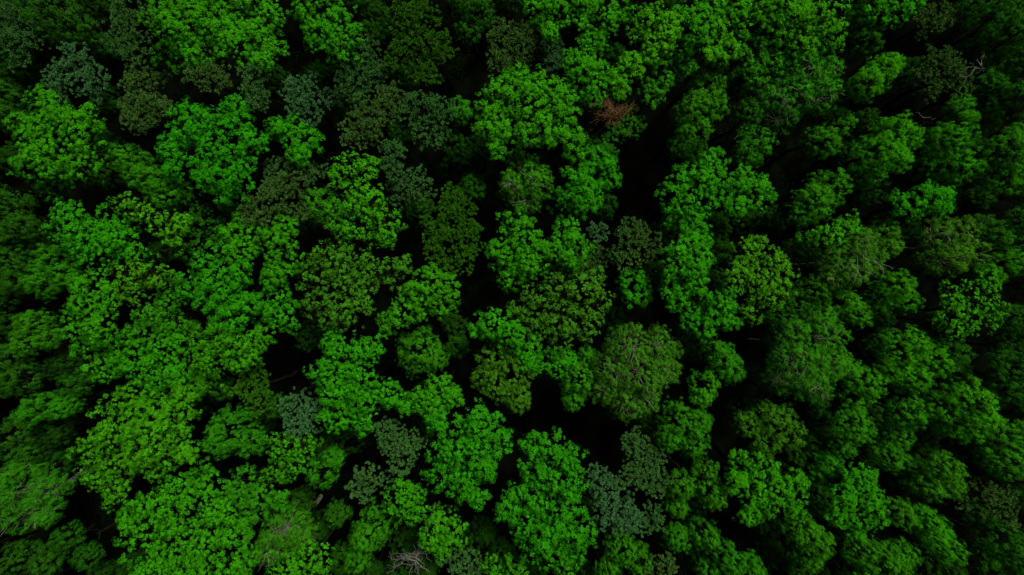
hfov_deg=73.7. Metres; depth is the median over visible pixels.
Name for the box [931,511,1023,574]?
birch tree
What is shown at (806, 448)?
young tree
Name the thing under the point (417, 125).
pine tree
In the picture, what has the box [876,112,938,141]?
dead tree
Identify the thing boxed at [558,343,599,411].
birch tree
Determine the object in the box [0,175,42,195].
young tree
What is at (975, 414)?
birch tree
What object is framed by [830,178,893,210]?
young tree
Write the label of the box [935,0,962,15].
young tree
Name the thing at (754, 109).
birch tree
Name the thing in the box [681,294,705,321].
young tree
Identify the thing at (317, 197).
oak tree
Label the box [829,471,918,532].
birch tree
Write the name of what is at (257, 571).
young tree
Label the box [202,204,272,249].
oak tree
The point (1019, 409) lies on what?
young tree
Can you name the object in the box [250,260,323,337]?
oak tree
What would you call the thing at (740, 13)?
oak tree
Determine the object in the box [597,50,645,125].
oak tree
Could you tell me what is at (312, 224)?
young tree
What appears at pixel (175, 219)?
oak tree
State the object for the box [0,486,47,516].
young tree
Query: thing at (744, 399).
young tree
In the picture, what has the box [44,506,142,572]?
birch tree
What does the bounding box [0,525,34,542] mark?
young tree
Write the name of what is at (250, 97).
pine tree
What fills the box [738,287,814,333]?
birch tree
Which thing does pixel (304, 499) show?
young tree
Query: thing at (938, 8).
young tree
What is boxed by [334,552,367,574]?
young tree
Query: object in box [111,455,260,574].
oak tree
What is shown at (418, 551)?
dead tree
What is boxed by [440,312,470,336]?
young tree
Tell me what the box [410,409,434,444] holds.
young tree
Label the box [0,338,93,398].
birch tree
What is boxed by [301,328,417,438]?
oak tree
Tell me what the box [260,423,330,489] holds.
oak tree
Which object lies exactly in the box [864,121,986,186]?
birch tree
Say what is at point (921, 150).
young tree
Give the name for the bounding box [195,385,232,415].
young tree
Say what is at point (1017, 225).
birch tree
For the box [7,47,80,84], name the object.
young tree
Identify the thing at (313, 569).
oak tree
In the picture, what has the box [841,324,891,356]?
young tree
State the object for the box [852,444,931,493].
birch tree
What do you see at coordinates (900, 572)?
young tree
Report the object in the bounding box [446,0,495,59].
young tree
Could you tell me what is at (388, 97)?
oak tree
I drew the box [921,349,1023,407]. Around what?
birch tree
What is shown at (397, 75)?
young tree
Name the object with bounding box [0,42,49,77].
young tree
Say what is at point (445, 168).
young tree
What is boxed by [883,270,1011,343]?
oak tree
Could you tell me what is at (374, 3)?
young tree
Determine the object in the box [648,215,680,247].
young tree
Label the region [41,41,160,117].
pine tree
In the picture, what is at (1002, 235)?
birch tree
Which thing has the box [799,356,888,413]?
birch tree
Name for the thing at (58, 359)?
young tree
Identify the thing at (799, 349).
birch tree
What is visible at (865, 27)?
birch tree
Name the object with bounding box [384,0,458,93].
oak tree
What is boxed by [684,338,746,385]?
birch tree
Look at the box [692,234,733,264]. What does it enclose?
young tree
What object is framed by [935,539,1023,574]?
young tree
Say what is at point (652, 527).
pine tree
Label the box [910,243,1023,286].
birch tree
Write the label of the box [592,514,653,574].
birch tree
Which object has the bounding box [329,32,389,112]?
oak tree
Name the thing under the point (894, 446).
birch tree
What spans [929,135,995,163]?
young tree
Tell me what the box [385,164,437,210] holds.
pine tree
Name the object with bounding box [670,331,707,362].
young tree
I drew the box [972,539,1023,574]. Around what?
young tree
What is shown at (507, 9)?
young tree
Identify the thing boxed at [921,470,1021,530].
pine tree
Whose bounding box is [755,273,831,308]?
birch tree
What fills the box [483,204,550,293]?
oak tree
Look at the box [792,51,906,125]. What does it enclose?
birch tree
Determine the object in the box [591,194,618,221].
young tree
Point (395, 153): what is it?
pine tree
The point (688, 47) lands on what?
oak tree
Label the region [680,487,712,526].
young tree
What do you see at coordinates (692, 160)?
young tree
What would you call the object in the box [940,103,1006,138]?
young tree
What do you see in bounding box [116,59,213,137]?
pine tree
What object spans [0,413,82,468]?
birch tree
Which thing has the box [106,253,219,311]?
oak tree
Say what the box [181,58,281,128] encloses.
pine tree
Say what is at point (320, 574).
young tree
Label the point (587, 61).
oak tree
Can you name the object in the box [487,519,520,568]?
young tree
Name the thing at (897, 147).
birch tree
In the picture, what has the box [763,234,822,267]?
young tree
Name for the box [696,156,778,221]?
maple tree
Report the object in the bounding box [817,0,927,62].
oak tree
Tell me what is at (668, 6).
young tree
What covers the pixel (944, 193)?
maple tree
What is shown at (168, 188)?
birch tree
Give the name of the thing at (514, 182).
birch tree
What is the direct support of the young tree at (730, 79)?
on the ground
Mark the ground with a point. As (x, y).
(642, 172)
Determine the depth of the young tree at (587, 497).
65.96 m
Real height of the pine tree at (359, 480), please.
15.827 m
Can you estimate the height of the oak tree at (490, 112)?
22.977 m
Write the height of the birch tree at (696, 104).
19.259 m
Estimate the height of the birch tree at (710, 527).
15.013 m
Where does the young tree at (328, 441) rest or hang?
on the ground
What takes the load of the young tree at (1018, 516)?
on the ground
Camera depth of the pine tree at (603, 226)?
60.76 m
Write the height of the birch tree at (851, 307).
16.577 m
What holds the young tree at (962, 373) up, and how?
on the ground
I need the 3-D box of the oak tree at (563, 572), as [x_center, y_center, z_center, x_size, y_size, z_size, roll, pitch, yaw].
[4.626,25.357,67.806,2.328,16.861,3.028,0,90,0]
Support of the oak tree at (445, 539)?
on the ground
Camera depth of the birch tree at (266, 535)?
62.98 m
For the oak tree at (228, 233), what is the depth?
59.06 m
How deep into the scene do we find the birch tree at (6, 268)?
63.73 m
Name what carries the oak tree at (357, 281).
on the ground
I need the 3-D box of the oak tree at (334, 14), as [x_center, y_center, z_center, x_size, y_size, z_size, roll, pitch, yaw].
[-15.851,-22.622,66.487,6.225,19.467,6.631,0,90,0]
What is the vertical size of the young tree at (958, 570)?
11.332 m
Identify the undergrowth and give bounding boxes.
[0,0,1023,574]
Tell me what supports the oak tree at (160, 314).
on the ground
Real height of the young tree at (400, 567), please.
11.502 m
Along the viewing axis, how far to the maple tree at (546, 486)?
58.61 m
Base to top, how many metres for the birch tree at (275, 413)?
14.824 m
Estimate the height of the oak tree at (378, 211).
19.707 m
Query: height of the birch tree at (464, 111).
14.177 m
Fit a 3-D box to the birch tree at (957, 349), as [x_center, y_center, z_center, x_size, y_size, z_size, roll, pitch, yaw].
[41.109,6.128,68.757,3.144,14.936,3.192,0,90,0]
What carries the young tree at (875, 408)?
on the ground
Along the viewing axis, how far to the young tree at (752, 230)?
68.30 m
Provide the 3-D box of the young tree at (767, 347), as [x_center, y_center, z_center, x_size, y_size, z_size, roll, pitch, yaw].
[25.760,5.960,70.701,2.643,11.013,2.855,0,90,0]
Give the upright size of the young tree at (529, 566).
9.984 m
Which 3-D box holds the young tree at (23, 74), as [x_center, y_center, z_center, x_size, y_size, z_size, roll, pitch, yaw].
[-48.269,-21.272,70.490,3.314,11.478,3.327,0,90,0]
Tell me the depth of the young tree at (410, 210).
65.11 m
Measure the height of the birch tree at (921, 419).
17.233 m
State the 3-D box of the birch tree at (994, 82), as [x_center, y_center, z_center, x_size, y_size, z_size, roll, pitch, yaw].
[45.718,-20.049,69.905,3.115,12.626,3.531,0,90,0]
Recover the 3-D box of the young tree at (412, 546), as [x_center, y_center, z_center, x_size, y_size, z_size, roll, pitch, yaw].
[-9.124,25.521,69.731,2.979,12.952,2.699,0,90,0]
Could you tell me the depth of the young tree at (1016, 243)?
68.65 m
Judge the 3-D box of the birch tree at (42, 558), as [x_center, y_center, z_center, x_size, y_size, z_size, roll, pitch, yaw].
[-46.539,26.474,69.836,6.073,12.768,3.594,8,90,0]
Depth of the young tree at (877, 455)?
67.94 m
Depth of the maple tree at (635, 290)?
61.08 m
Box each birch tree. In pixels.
[0,77,70,136]
[0,184,86,247]
[0,241,88,296]
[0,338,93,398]
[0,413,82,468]
[0,458,108,535]
[0,524,94,574]
[4,307,121,358]
[7,387,121,429]
[9,0,118,56]
[18,243,130,303]
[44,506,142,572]
[52,370,141,399]
[102,141,205,191]
[134,164,235,211]
[199,403,286,459]
[204,375,260,403]
[252,494,322,570]
[263,385,316,418]
[304,438,355,490]
[324,483,358,529]
[329,519,369,574]
[342,490,401,574]
[394,323,450,379]
[444,95,472,137]
[445,335,470,359]
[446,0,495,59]
[458,172,485,205]
[469,340,536,416]
[495,149,554,215]
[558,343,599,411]
[583,322,683,425]
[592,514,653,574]
[648,495,691,553]
[650,395,713,459]
[659,68,730,158]
[660,451,730,518]
[670,366,720,409]
[672,492,721,553]
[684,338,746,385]
[691,523,766,574]
[706,97,764,145]
[712,123,778,170]
[726,398,807,460]
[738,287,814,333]
[745,49,844,136]
[747,300,856,403]
[751,490,836,574]
[754,167,854,227]
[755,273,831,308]
[771,105,858,161]
[771,439,844,486]
[782,227,889,293]
[786,283,872,329]
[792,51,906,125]
[795,403,878,461]
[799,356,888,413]
[804,505,924,574]
[807,3,886,72]
[810,109,925,189]
[824,216,904,258]
[825,418,916,471]
[828,266,925,314]
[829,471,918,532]
[831,389,933,431]
[840,323,959,396]
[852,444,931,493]
[861,443,971,503]
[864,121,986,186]
[865,492,969,566]
[879,374,1006,445]
[881,214,994,278]
[887,336,975,369]
[888,91,980,140]
[909,214,1023,250]
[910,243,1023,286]
[916,0,1023,64]
[919,122,1023,202]
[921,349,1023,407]
[923,63,1009,109]
[927,415,1023,481]
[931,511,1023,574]
[940,206,1023,238]
[944,302,1023,336]
[946,41,1023,90]
[948,78,1023,121]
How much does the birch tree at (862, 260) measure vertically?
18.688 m
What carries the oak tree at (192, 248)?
on the ground
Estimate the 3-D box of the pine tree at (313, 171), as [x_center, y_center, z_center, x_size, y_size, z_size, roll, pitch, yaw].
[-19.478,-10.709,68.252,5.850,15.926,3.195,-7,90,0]
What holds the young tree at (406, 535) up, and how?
on the ground
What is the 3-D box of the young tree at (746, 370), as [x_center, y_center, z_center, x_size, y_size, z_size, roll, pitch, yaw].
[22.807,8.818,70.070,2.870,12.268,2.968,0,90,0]
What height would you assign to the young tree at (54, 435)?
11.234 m
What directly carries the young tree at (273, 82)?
on the ground
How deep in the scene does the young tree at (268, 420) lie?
68.16 m
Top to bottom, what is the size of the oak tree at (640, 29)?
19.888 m
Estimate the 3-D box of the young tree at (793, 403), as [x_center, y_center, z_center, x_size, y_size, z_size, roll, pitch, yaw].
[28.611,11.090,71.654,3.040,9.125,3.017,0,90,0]
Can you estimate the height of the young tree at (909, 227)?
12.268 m
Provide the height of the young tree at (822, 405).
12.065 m
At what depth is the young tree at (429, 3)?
68.93 m
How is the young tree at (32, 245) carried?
on the ground
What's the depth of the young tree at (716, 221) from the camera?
66.49 m
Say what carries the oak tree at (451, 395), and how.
on the ground
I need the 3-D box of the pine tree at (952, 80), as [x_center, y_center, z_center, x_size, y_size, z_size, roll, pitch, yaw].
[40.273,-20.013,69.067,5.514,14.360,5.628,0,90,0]
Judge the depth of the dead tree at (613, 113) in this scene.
59.10 m
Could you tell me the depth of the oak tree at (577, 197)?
58.77 m
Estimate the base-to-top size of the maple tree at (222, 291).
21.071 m
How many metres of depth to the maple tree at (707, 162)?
58.55 m
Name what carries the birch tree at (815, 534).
on the ground
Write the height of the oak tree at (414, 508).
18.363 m
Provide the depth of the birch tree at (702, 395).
60.51 m
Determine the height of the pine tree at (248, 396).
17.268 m
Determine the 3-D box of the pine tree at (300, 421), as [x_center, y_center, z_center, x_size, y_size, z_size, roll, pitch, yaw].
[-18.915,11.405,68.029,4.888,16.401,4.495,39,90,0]
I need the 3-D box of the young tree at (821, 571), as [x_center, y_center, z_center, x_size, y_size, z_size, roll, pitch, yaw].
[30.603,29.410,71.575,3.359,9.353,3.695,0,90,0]
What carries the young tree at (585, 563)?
on the ground
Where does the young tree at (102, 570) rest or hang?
on the ground
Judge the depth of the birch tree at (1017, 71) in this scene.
65.72 m
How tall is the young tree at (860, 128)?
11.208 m
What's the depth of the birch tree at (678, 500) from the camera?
62.01 m
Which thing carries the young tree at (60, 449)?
on the ground
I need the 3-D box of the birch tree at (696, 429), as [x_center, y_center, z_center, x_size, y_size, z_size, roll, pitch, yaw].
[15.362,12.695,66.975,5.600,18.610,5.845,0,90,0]
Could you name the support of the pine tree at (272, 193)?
on the ground
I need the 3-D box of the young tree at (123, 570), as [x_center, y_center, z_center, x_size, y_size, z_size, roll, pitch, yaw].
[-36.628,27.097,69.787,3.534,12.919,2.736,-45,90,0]
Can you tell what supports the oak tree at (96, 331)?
on the ground
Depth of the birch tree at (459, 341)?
64.92 m
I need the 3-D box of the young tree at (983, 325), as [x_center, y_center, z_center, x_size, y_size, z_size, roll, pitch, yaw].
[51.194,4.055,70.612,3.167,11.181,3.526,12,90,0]
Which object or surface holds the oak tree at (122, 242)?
on the ground
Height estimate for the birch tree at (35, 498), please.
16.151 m
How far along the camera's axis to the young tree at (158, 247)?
67.38 m
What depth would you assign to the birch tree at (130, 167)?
60.18 m
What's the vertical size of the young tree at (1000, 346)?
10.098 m
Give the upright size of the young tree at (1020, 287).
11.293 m
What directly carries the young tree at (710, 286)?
on the ground
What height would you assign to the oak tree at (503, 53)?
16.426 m
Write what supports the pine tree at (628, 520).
on the ground
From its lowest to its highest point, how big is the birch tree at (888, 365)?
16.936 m
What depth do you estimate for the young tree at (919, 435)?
66.92 m
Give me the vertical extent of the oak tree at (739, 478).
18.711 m
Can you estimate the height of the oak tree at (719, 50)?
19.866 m
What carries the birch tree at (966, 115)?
on the ground
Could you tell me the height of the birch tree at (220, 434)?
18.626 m
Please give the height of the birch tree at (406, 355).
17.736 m
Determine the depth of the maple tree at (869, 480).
59.97 m
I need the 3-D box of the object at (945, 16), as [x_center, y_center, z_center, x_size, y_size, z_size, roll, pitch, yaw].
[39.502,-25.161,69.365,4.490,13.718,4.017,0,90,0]
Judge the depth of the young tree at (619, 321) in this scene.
67.18 m
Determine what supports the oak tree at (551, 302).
on the ground
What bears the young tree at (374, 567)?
on the ground
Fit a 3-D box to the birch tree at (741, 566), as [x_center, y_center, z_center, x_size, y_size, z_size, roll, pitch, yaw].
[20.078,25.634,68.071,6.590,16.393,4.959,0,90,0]
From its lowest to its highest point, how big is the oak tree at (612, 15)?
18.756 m
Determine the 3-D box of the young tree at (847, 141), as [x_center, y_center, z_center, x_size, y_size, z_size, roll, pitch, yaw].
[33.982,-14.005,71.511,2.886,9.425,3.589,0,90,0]
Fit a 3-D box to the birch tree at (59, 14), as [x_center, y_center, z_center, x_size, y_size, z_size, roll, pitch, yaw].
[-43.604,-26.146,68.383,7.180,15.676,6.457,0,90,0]
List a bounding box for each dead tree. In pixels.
[386,502,436,574]
[588,97,636,152]
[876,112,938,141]
[892,53,991,107]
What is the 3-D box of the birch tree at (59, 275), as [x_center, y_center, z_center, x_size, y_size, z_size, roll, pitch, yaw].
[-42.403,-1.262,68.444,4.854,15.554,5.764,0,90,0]
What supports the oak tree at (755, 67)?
on the ground
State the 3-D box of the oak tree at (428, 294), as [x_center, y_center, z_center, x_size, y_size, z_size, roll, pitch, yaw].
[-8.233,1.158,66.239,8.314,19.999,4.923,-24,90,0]
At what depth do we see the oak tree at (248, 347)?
58.60 m
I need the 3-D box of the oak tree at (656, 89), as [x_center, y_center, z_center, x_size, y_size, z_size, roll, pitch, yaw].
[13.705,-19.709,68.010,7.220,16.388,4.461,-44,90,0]
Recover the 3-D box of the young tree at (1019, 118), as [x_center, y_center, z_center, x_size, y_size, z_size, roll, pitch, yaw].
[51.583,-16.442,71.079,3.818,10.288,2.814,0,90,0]
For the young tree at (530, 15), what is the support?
on the ground
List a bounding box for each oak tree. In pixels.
[2,82,158,205]
[37,198,183,270]
[56,268,188,384]
[65,377,230,513]
[101,325,224,394]
[106,191,237,251]
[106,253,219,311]
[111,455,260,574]
[119,273,224,353]
[136,0,290,85]
[167,200,255,266]
[172,316,252,407]
[190,315,295,378]
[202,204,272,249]
[213,208,320,286]
[218,452,308,529]
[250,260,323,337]
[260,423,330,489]
[266,510,344,574]
[290,0,367,85]
[295,237,412,338]
[297,186,367,236]
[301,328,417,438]
[324,150,407,251]
[375,262,460,334]
[380,456,430,527]
[405,370,464,418]
[413,483,468,567]
[466,306,542,375]
[470,61,591,173]
[479,520,529,574]
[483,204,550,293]
[504,261,618,360]
[520,0,638,73]
[531,344,578,379]
[541,215,597,278]
[551,517,575,574]
[559,25,619,115]
[581,128,619,173]
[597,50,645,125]
[604,104,646,148]
[620,0,686,87]
[635,49,699,114]
[649,224,716,313]
[657,0,729,80]
[669,19,741,105]
[695,0,768,72]
[701,234,800,327]
[708,442,810,527]
[713,34,787,100]
[733,0,850,84]
[766,208,864,251]
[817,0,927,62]
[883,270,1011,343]
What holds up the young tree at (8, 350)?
on the ground
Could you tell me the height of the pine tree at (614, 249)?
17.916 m
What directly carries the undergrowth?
on the ground
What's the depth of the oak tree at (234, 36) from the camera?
58.23 m
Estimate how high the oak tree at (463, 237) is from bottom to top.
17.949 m
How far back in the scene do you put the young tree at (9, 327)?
68.70 m
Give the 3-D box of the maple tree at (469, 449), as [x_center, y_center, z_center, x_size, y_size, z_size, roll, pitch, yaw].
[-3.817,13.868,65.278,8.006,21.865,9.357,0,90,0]
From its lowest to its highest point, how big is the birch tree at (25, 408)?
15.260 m
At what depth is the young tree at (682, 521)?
67.35 m
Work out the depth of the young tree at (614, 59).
64.51 m
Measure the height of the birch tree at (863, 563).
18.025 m
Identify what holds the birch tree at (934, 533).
on the ground
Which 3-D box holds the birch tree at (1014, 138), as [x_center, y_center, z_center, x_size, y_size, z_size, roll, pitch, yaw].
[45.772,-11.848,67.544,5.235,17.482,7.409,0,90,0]
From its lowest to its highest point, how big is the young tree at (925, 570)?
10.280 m
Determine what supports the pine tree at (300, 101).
on the ground
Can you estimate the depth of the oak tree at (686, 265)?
57.29 m
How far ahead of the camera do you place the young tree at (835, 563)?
73.94 m
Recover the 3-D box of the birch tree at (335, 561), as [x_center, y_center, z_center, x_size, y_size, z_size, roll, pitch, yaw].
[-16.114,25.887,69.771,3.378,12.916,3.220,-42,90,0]
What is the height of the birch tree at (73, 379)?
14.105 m
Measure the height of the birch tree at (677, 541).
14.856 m
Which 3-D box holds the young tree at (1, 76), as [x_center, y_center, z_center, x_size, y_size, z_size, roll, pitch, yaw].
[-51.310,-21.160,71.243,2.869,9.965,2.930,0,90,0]
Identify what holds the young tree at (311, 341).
on the ground
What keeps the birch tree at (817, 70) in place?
on the ground
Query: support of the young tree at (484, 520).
on the ground
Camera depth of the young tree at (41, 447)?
68.42 m
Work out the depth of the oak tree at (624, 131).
63.74 m
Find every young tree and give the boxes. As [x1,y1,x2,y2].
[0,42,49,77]
[0,55,79,97]
[0,61,46,96]
[0,139,67,172]
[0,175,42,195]
[0,276,47,314]
[0,311,56,341]
[0,318,49,342]
[0,340,34,365]
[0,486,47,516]
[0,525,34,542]
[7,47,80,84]
[10,236,90,264]
[10,422,81,461]
[26,445,106,484]
[37,414,110,449]
[43,350,108,384]
[44,437,97,469]
[45,558,86,574]
[82,0,148,38]
[83,31,143,69]
[83,163,135,195]
[84,130,143,165]
[86,547,143,574]
[87,81,150,120]
[115,537,173,574]
[143,235,200,263]
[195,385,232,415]
[249,410,282,436]
[252,558,266,574]
[255,64,296,100]
[283,478,323,516]
[288,208,329,237]
[294,318,332,352]
[298,59,335,98]
[306,505,334,543]
[306,555,338,574]
[307,425,339,458]
[329,92,370,129]
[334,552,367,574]
[335,0,361,26]
[335,420,367,456]
[358,543,387,574]
[359,0,389,39]
[359,4,392,53]
[380,552,413,574]
[385,121,413,150]
[386,514,421,560]
[388,63,419,97]
[391,561,405,574]
[401,195,434,222]
[401,516,432,571]
[409,0,438,26]
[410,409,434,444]
[411,542,441,574]
[440,131,473,167]
[440,155,472,186]
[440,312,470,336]
[460,511,499,558]
[462,134,496,171]
[469,505,495,545]
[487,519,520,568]
[494,0,529,27]
[521,544,545,574]
[522,0,537,16]
[567,545,594,574]
[573,468,602,514]
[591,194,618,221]
[595,552,617,574]
[596,306,625,336]
[598,40,628,91]
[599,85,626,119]
[625,404,655,433]
[633,261,670,291]
[640,0,657,13]
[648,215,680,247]
[651,0,679,28]
[666,496,702,537]
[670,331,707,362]
[673,521,711,568]
[674,138,709,175]
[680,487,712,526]
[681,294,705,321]
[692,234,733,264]
[698,264,731,295]
[699,209,732,241]
[715,364,762,394]
[716,385,759,422]
[719,66,755,102]
[727,206,763,241]
[735,204,785,236]
[739,499,782,538]
[739,523,784,573]
[741,332,784,358]
[757,441,807,477]
[761,536,817,574]
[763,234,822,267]
[769,384,807,410]
[772,426,833,465]
[779,391,831,420]
[784,550,829,574]
[789,403,835,435]
[794,479,839,517]
[815,134,860,167]
[816,0,866,27]
[824,107,880,143]
[828,556,863,574]
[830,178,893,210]
[831,433,888,469]
[836,398,891,432]
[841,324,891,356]
[845,299,897,332]
[853,57,921,100]
[858,219,924,248]
[874,433,943,467]
[876,412,943,449]
[881,559,923,574]
[883,127,945,163]
[895,306,949,331]
[903,541,968,574]
[910,555,943,574]
[912,357,975,393]
[923,38,992,79]
[928,494,991,536]
[929,0,951,15]
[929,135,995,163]
[931,433,994,465]
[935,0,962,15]
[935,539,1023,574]
[936,91,997,125]
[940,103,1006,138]
[942,186,1003,211]
[955,332,1023,361]
[965,180,1023,209]
[969,316,1023,344]
[970,401,1023,434]
[970,476,1023,510]
[970,498,1023,540]
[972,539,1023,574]
[974,229,1023,263]
[976,163,1023,190]
[979,517,1023,551]
[980,21,1023,55]
[980,271,1023,300]
[981,111,1023,138]
[991,451,1023,471]
[994,433,1023,462]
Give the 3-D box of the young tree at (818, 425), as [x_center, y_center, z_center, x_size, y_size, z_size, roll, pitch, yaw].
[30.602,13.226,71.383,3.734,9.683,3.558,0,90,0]
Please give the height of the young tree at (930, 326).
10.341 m
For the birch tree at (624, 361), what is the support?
on the ground
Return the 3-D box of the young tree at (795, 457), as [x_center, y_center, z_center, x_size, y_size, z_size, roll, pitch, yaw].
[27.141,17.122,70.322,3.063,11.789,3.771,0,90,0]
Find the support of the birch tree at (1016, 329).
on the ground
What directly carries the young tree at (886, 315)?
on the ground
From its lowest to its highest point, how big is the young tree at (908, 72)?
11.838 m
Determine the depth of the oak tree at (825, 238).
60.35 m
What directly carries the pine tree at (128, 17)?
on the ground
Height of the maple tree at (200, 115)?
21.027 m
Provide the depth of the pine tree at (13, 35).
63.14 m
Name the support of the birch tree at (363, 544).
on the ground
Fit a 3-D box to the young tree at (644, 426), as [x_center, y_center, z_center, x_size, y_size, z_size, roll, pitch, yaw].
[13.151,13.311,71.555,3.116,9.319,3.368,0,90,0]
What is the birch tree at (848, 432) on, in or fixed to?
on the ground
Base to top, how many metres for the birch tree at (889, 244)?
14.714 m
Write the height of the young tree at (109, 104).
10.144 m
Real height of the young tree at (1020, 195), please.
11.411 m
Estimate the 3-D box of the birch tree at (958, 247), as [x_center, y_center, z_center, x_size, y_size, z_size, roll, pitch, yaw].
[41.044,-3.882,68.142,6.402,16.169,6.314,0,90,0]
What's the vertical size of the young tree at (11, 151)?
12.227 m
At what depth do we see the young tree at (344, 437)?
66.53 m
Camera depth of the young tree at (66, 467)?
67.16 m
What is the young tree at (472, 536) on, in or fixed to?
on the ground
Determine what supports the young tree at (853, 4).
on the ground
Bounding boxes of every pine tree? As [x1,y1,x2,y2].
[0,0,97,73]
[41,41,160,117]
[92,0,199,78]
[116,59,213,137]
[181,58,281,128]
[228,360,305,417]
[236,170,330,225]
[237,64,316,135]
[263,154,336,193]
[276,387,340,439]
[277,70,344,138]
[318,86,361,129]
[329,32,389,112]
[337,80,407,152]
[344,447,394,504]
[370,413,428,477]
[377,138,420,186]
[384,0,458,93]
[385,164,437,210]
[395,90,456,153]
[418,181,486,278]
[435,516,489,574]
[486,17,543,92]
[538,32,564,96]
[568,241,614,279]
[583,221,609,243]
[585,455,645,535]
[607,216,662,272]
[616,426,673,498]
[622,474,665,537]
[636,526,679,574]
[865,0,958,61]
[872,44,974,111]
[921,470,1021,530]
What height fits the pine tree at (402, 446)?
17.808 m
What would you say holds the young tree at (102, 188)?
on the ground
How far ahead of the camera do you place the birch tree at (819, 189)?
59.67 m
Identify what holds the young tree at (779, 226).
on the ground
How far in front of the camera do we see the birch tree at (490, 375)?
60.30 m
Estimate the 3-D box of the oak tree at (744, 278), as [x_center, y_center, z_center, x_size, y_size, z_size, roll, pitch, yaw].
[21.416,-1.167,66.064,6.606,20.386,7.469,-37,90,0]
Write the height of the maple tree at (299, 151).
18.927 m
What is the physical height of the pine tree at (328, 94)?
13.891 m
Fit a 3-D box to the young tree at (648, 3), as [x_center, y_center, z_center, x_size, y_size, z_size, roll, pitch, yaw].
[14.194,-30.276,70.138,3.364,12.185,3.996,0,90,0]
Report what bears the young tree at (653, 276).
on the ground
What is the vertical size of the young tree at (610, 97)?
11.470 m
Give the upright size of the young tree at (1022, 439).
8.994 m
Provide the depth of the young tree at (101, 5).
67.25 m
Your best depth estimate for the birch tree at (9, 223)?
64.02 m
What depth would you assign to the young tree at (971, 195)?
68.67 m
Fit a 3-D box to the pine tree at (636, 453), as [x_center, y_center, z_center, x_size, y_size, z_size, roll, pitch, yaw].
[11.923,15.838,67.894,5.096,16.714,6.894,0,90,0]
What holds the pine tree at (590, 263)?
on the ground
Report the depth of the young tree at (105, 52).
68.52 m
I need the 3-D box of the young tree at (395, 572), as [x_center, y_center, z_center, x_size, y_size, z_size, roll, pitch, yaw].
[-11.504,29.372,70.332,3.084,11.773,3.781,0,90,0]
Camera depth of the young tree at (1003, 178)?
69.77 m
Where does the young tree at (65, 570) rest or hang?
on the ground
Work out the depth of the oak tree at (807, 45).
58.34 m
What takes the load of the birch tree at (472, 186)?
on the ground
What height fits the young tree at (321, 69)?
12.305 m
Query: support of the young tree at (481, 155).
on the ground
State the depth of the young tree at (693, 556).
66.53 m
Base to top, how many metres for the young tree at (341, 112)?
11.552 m
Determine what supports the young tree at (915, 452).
on the ground
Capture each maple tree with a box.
[154,91,285,209]
[171,240,291,334]
[263,112,342,173]
[419,397,513,511]
[492,426,598,572]
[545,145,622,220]
[611,267,653,309]
[653,146,733,237]
[668,282,745,344]
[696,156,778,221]
[785,455,891,545]
[844,179,956,223]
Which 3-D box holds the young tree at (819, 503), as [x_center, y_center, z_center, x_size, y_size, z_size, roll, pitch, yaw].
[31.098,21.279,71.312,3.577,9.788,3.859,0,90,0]
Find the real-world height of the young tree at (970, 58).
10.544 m
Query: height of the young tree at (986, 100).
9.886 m
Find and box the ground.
[0,0,1023,574]
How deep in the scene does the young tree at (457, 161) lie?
65.96 m
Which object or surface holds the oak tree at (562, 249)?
on the ground
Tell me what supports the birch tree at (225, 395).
on the ground
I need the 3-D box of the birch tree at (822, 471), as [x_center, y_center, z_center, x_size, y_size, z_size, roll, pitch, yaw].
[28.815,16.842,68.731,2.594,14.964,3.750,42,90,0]
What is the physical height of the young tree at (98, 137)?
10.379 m
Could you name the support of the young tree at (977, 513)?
on the ground
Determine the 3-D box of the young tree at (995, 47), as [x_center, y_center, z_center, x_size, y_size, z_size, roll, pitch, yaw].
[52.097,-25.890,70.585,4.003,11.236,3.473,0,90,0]
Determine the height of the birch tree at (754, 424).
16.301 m
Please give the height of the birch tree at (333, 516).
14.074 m
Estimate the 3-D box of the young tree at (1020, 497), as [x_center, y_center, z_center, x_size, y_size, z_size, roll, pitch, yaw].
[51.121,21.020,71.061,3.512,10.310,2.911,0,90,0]
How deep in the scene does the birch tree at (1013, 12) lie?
62.74 m
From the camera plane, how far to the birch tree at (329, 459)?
63.55 m
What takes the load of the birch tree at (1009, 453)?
on the ground
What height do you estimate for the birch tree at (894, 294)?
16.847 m
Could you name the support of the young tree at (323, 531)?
on the ground
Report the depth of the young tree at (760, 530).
67.37 m
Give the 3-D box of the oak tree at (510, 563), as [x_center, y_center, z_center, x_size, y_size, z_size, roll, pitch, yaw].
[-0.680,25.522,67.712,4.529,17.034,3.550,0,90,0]
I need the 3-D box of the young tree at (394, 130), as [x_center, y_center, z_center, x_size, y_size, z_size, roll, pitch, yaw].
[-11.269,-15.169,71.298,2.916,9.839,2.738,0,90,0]
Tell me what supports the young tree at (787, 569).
on the ground
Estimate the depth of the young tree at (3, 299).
69.37 m
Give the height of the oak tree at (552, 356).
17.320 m
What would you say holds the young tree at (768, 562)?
on the ground
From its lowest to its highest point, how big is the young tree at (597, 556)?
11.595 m
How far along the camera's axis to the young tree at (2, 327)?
67.19 m
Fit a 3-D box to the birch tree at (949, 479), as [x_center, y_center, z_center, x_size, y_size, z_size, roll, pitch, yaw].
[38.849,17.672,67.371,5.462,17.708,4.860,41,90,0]
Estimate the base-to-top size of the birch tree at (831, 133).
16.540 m
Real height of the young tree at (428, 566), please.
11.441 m
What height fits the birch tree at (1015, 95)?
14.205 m
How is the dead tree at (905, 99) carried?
on the ground
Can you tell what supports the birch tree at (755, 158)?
on the ground
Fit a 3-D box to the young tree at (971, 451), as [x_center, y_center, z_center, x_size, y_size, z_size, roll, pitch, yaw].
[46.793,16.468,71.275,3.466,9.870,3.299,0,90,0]

